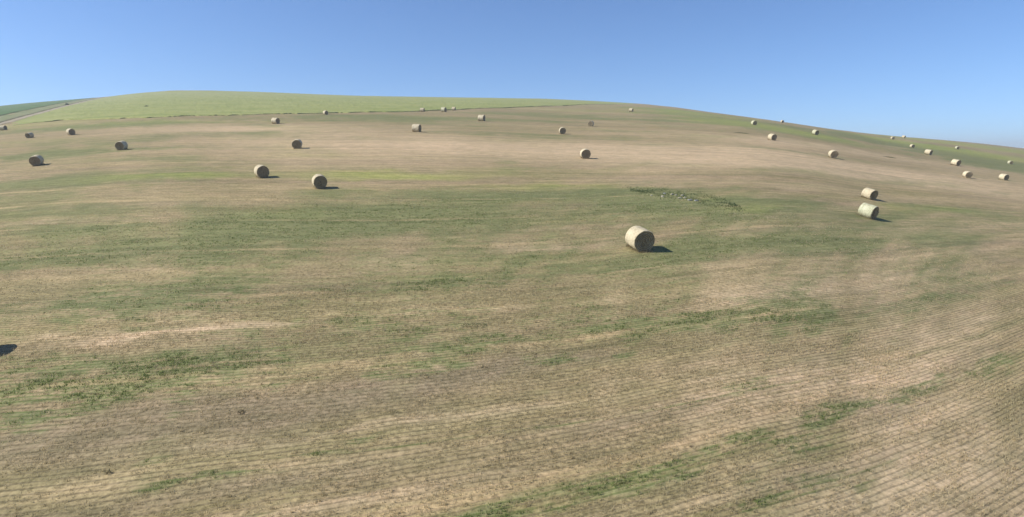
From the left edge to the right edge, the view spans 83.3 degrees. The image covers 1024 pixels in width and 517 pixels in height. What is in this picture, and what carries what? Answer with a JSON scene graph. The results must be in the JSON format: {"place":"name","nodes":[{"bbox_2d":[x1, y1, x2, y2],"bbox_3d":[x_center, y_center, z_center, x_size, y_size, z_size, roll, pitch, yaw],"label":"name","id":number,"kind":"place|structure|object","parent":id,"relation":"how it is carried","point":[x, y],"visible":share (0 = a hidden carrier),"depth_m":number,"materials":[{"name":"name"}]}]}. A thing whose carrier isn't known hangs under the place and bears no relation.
{"place":"outdoors","nodes":[
{"label":"outdoors","id":0,"kind":"place"},
{"bbox_2d":[0,98,88,114],"bbox_3d":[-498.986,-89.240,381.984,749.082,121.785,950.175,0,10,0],"label":"crop field","id":1,"kind":"structure","parent":0,"point":[6,109],"depth_m":476.50,"materials":[{"name":"green plant"}]},
{"bbox_2d":[0,98,95,120],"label":"grass margin","id":2,"kind":"object","parent":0,"point":[12,115],"depth_m":327.13,"materials":[{"name":"plant"}]},
{"bbox_2d":[0,97,104,124],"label":"dirt track","id":3,"kind":"structure","parent":0,"point":[16,119],"depth_m":270.47,"materials":[{"name":"beige soil"}]},
{"bbox_2d":[0,90,1023,516],"bbox_3d":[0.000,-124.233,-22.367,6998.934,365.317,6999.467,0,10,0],"label":"hay field","id":4,"kind":"structure","parent":0,"point":[934,204],"depth_m":31.56,"materials":[{"name":"beige plant"}]},
{"bbox_2d":[0,125,6,129],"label":"hay bale","id":5,"kind":"object","parent":4,"relation":"on","point":[3,127],"visible":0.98,"depth_m":172.81,"materials":[{"name":"plant"}]},
{"bbox_2d":[25,132,33,137],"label":"hay bale","id":6,"kind":"object","parent":4,"relation":"on","point":[29,135],"visible":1,"depth_m":137.86,"materials":[{"name":"plant"}]},
{"bbox_2d":[29,155,43,165],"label":"hay bale","id":7,"kind":"object","parent":4,"relation":"on","point":[36,160],"visible":1,"depth_m":87.40,"materials":[{"name":"plant"}]},
{"bbox_2d":[0,97,102,122],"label":"roadside weeds","id":8,"kind":"object","parent":4,"relation":"on","point":[40,111],"visible":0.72,"depth_m":291.68,"materials":[{"name":"green plant"}]},
{"bbox_2d":[66,128,75,134],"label":"hay bale","id":9,"kind":"object","parent":4,"relation":"on","point":[69,131],"visible":1,"depth_m":139.33,"materials":[{"name":"plant"}]},
{"bbox_2d":[115,141,127,150],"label":"hay bale","id":10,"kind":"object","parent":4,"relation":"on","point":[121,145],"visible":1,"depth_m":101.56,"materials":[{"name":"plant"}]},
{"bbox_2d":[253,165,269,177],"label":"hay bale","id":11,"kind":"object","parent":4,"relation":"on","point":[261,171],"visible":1,"depth_m":69.79,"materials":[{"name":"plant"}]},
{"bbox_2d":[271,118,279,123],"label":"hay bale","id":12,"kind":"object","parent":4,"relation":"on","point":[275,120],"visible":1,"depth_m":159.64,"materials":[{"name":"plant"}]},
{"bbox_2d":[292,139,301,148],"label":"hay bale","id":13,"kind":"object","parent":4,"relation":"on","point":[296,143],"visible":1,"depth_m":100.29,"materials":[{"name":"plant"}]},
{"bbox_2d":[312,174,326,188],"bbox_3d":[-21.113,-8.470,63.208,1.683,1.502,1.999,-7,18,-25],"label":"hay bale","id":14,"kind":"object","parent":4,"relation":"on","point":[319,181],"visible":1,"depth_m":62.61,"materials":[{"name":"plant"}]},
{"bbox_2d":[13,91,632,124],"bbox_3d":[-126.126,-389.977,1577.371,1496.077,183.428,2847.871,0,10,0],"label":"uncut grass","id":15,"kind":"structure","parent":4,"relation":"on","point":[189,103],"depth_m":320.73,"materials":[{"name":"green plant"}]},
{"bbox_2d":[411,124,421,131],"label":"hay bale","id":16,"kind":"object","parent":4,"relation":"on","point":[416,127],"visible":0.99,"depth_m":136.11,"materials":[{"name":"plant"}]},
{"bbox_2d":[478,115,484,120],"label":"hay bale","id":17,"kind":"object","parent":4,"relation":"on","point":[481,117],"visible":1,"depth_m":182.75,"materials":[{"name":"plant"}]},
{"bbox_2d":[0,197,1010,516],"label":"green regrowth","id":18,"kind":"object","parent":4,"relation":"on","point":[180,361],"visible":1,"depth_m":30.65,"materials":[{"name":"green plant"}]},
{"bbox_2d":[559,127,565,133],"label":"hay bale","id":19,"kind":"object","parent":4,"relation":"on","point":[562,130],"visible":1,"depth_m":144.06,"materials":[{"name":"plant"}]},
{"bbox_2d":[580,149,590,158],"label":"hay bale","id":20,"kind":"object","parent":4,"relation":"on","point":[585,153],"visible":1,"depth_m":95.07,"materials":[{"name":"plant"}]},
{"bbox_2d":[625,226,654,252],"bbox_3d":[9.346,-1.484,42.021,1.822,1.678,2.201,-3,17,-14],"label":"hay bale","id":21,"kind":"object","parent":4,"relation":"on","point":[639,239],"visible":1,"depth_m":41.36,"materials":[{"name":"plant"}]},
{"bbox_2d":[625,183,748,217],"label":"ditch weeds","id":22,"kind":"object","parent":4,"relation":"on","point":[703,202],"visible":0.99,"depth_m":63.14,"materials":[{"name":"green plant"}]},
{"bbox_2d":[767,134,776,140],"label":"hay bale","id":23,"kind":"object","parent":4,"relation":"on","point":[772,137],"visible":0.94,"depth_m":153.16,"materials":[{"name":"plant"}]},
{"bbox_2d":[812,129,818,134],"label":"hay bale","id":24,"kind":"object","parent":4,"relation":"on","point":[815,132],"visible":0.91,"depth_m":214.18,"materials":[{"name":"plant"}]},
{"bbox_2d":[827,150,838,158],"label":"hay bale","id":25,"kind":"object","parent":4,"relation":"on","point":[834,154],"visible":0.99,"depth_m":126.37,"materials":[{"name":"plant"}]},
{"bbox_2d":[856,203,878,219],"bbox_3d":[39.409,-5.264,63.702,1.656,1.545,2.087,-2,23,-31],"label":"hay bale","id":26,"kind":"object","parent":4,"relation":"on","point":[869,211],"visible":1,"depth_m":63.29,"materials":[{"name":"plant"}]},
{"bbox_2d":[861,188,877,200],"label":"hay bale","id":27,"kind":"object","parent":4,"relation":"on","point":[869,193],"visible":1,"depth_m":76.24,"materials":[{"name":"plant"}]},
{"bbox_2d":[924,149,932,154],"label":"hay bale","id":28,"kind":"object","parent":4,"relation":"on","point":[928,152],"visible":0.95,"depth_m":195.28,"materials":[{"name":"plant"}]},
{"bbox_2d":[950,159,960,165],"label":"hay bale","id":29,"kind":"object","parent":4,"relation":"on","point":[955,162],"visible":0.98,"depth_m":158.42,"materials":[{"name":"plant"}]},
{"bbox_2d":[962,171,972,177],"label":"hay bale","id":30,"kind":"object","parent":4,"relation":"on","point":[967,174],"visible":0.98,"depth_m":125.91,"materials":[{"name":"plant"}]},
{"bbox_2d":[998,174,1008,180],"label":"hay bale","id":31,"kind":"object","parent":4,"relation":"on","point":[1003,177],"visible":0.99,"depth_m":131.46,"materials":[{"name":"plant"}]},
{"bbox_2d":[0,0,1023,147],"label":"sky","id":32,"kind":"structure","parent":0,"point":[951,70],"materials":[{"name":"blue"}]}
]}

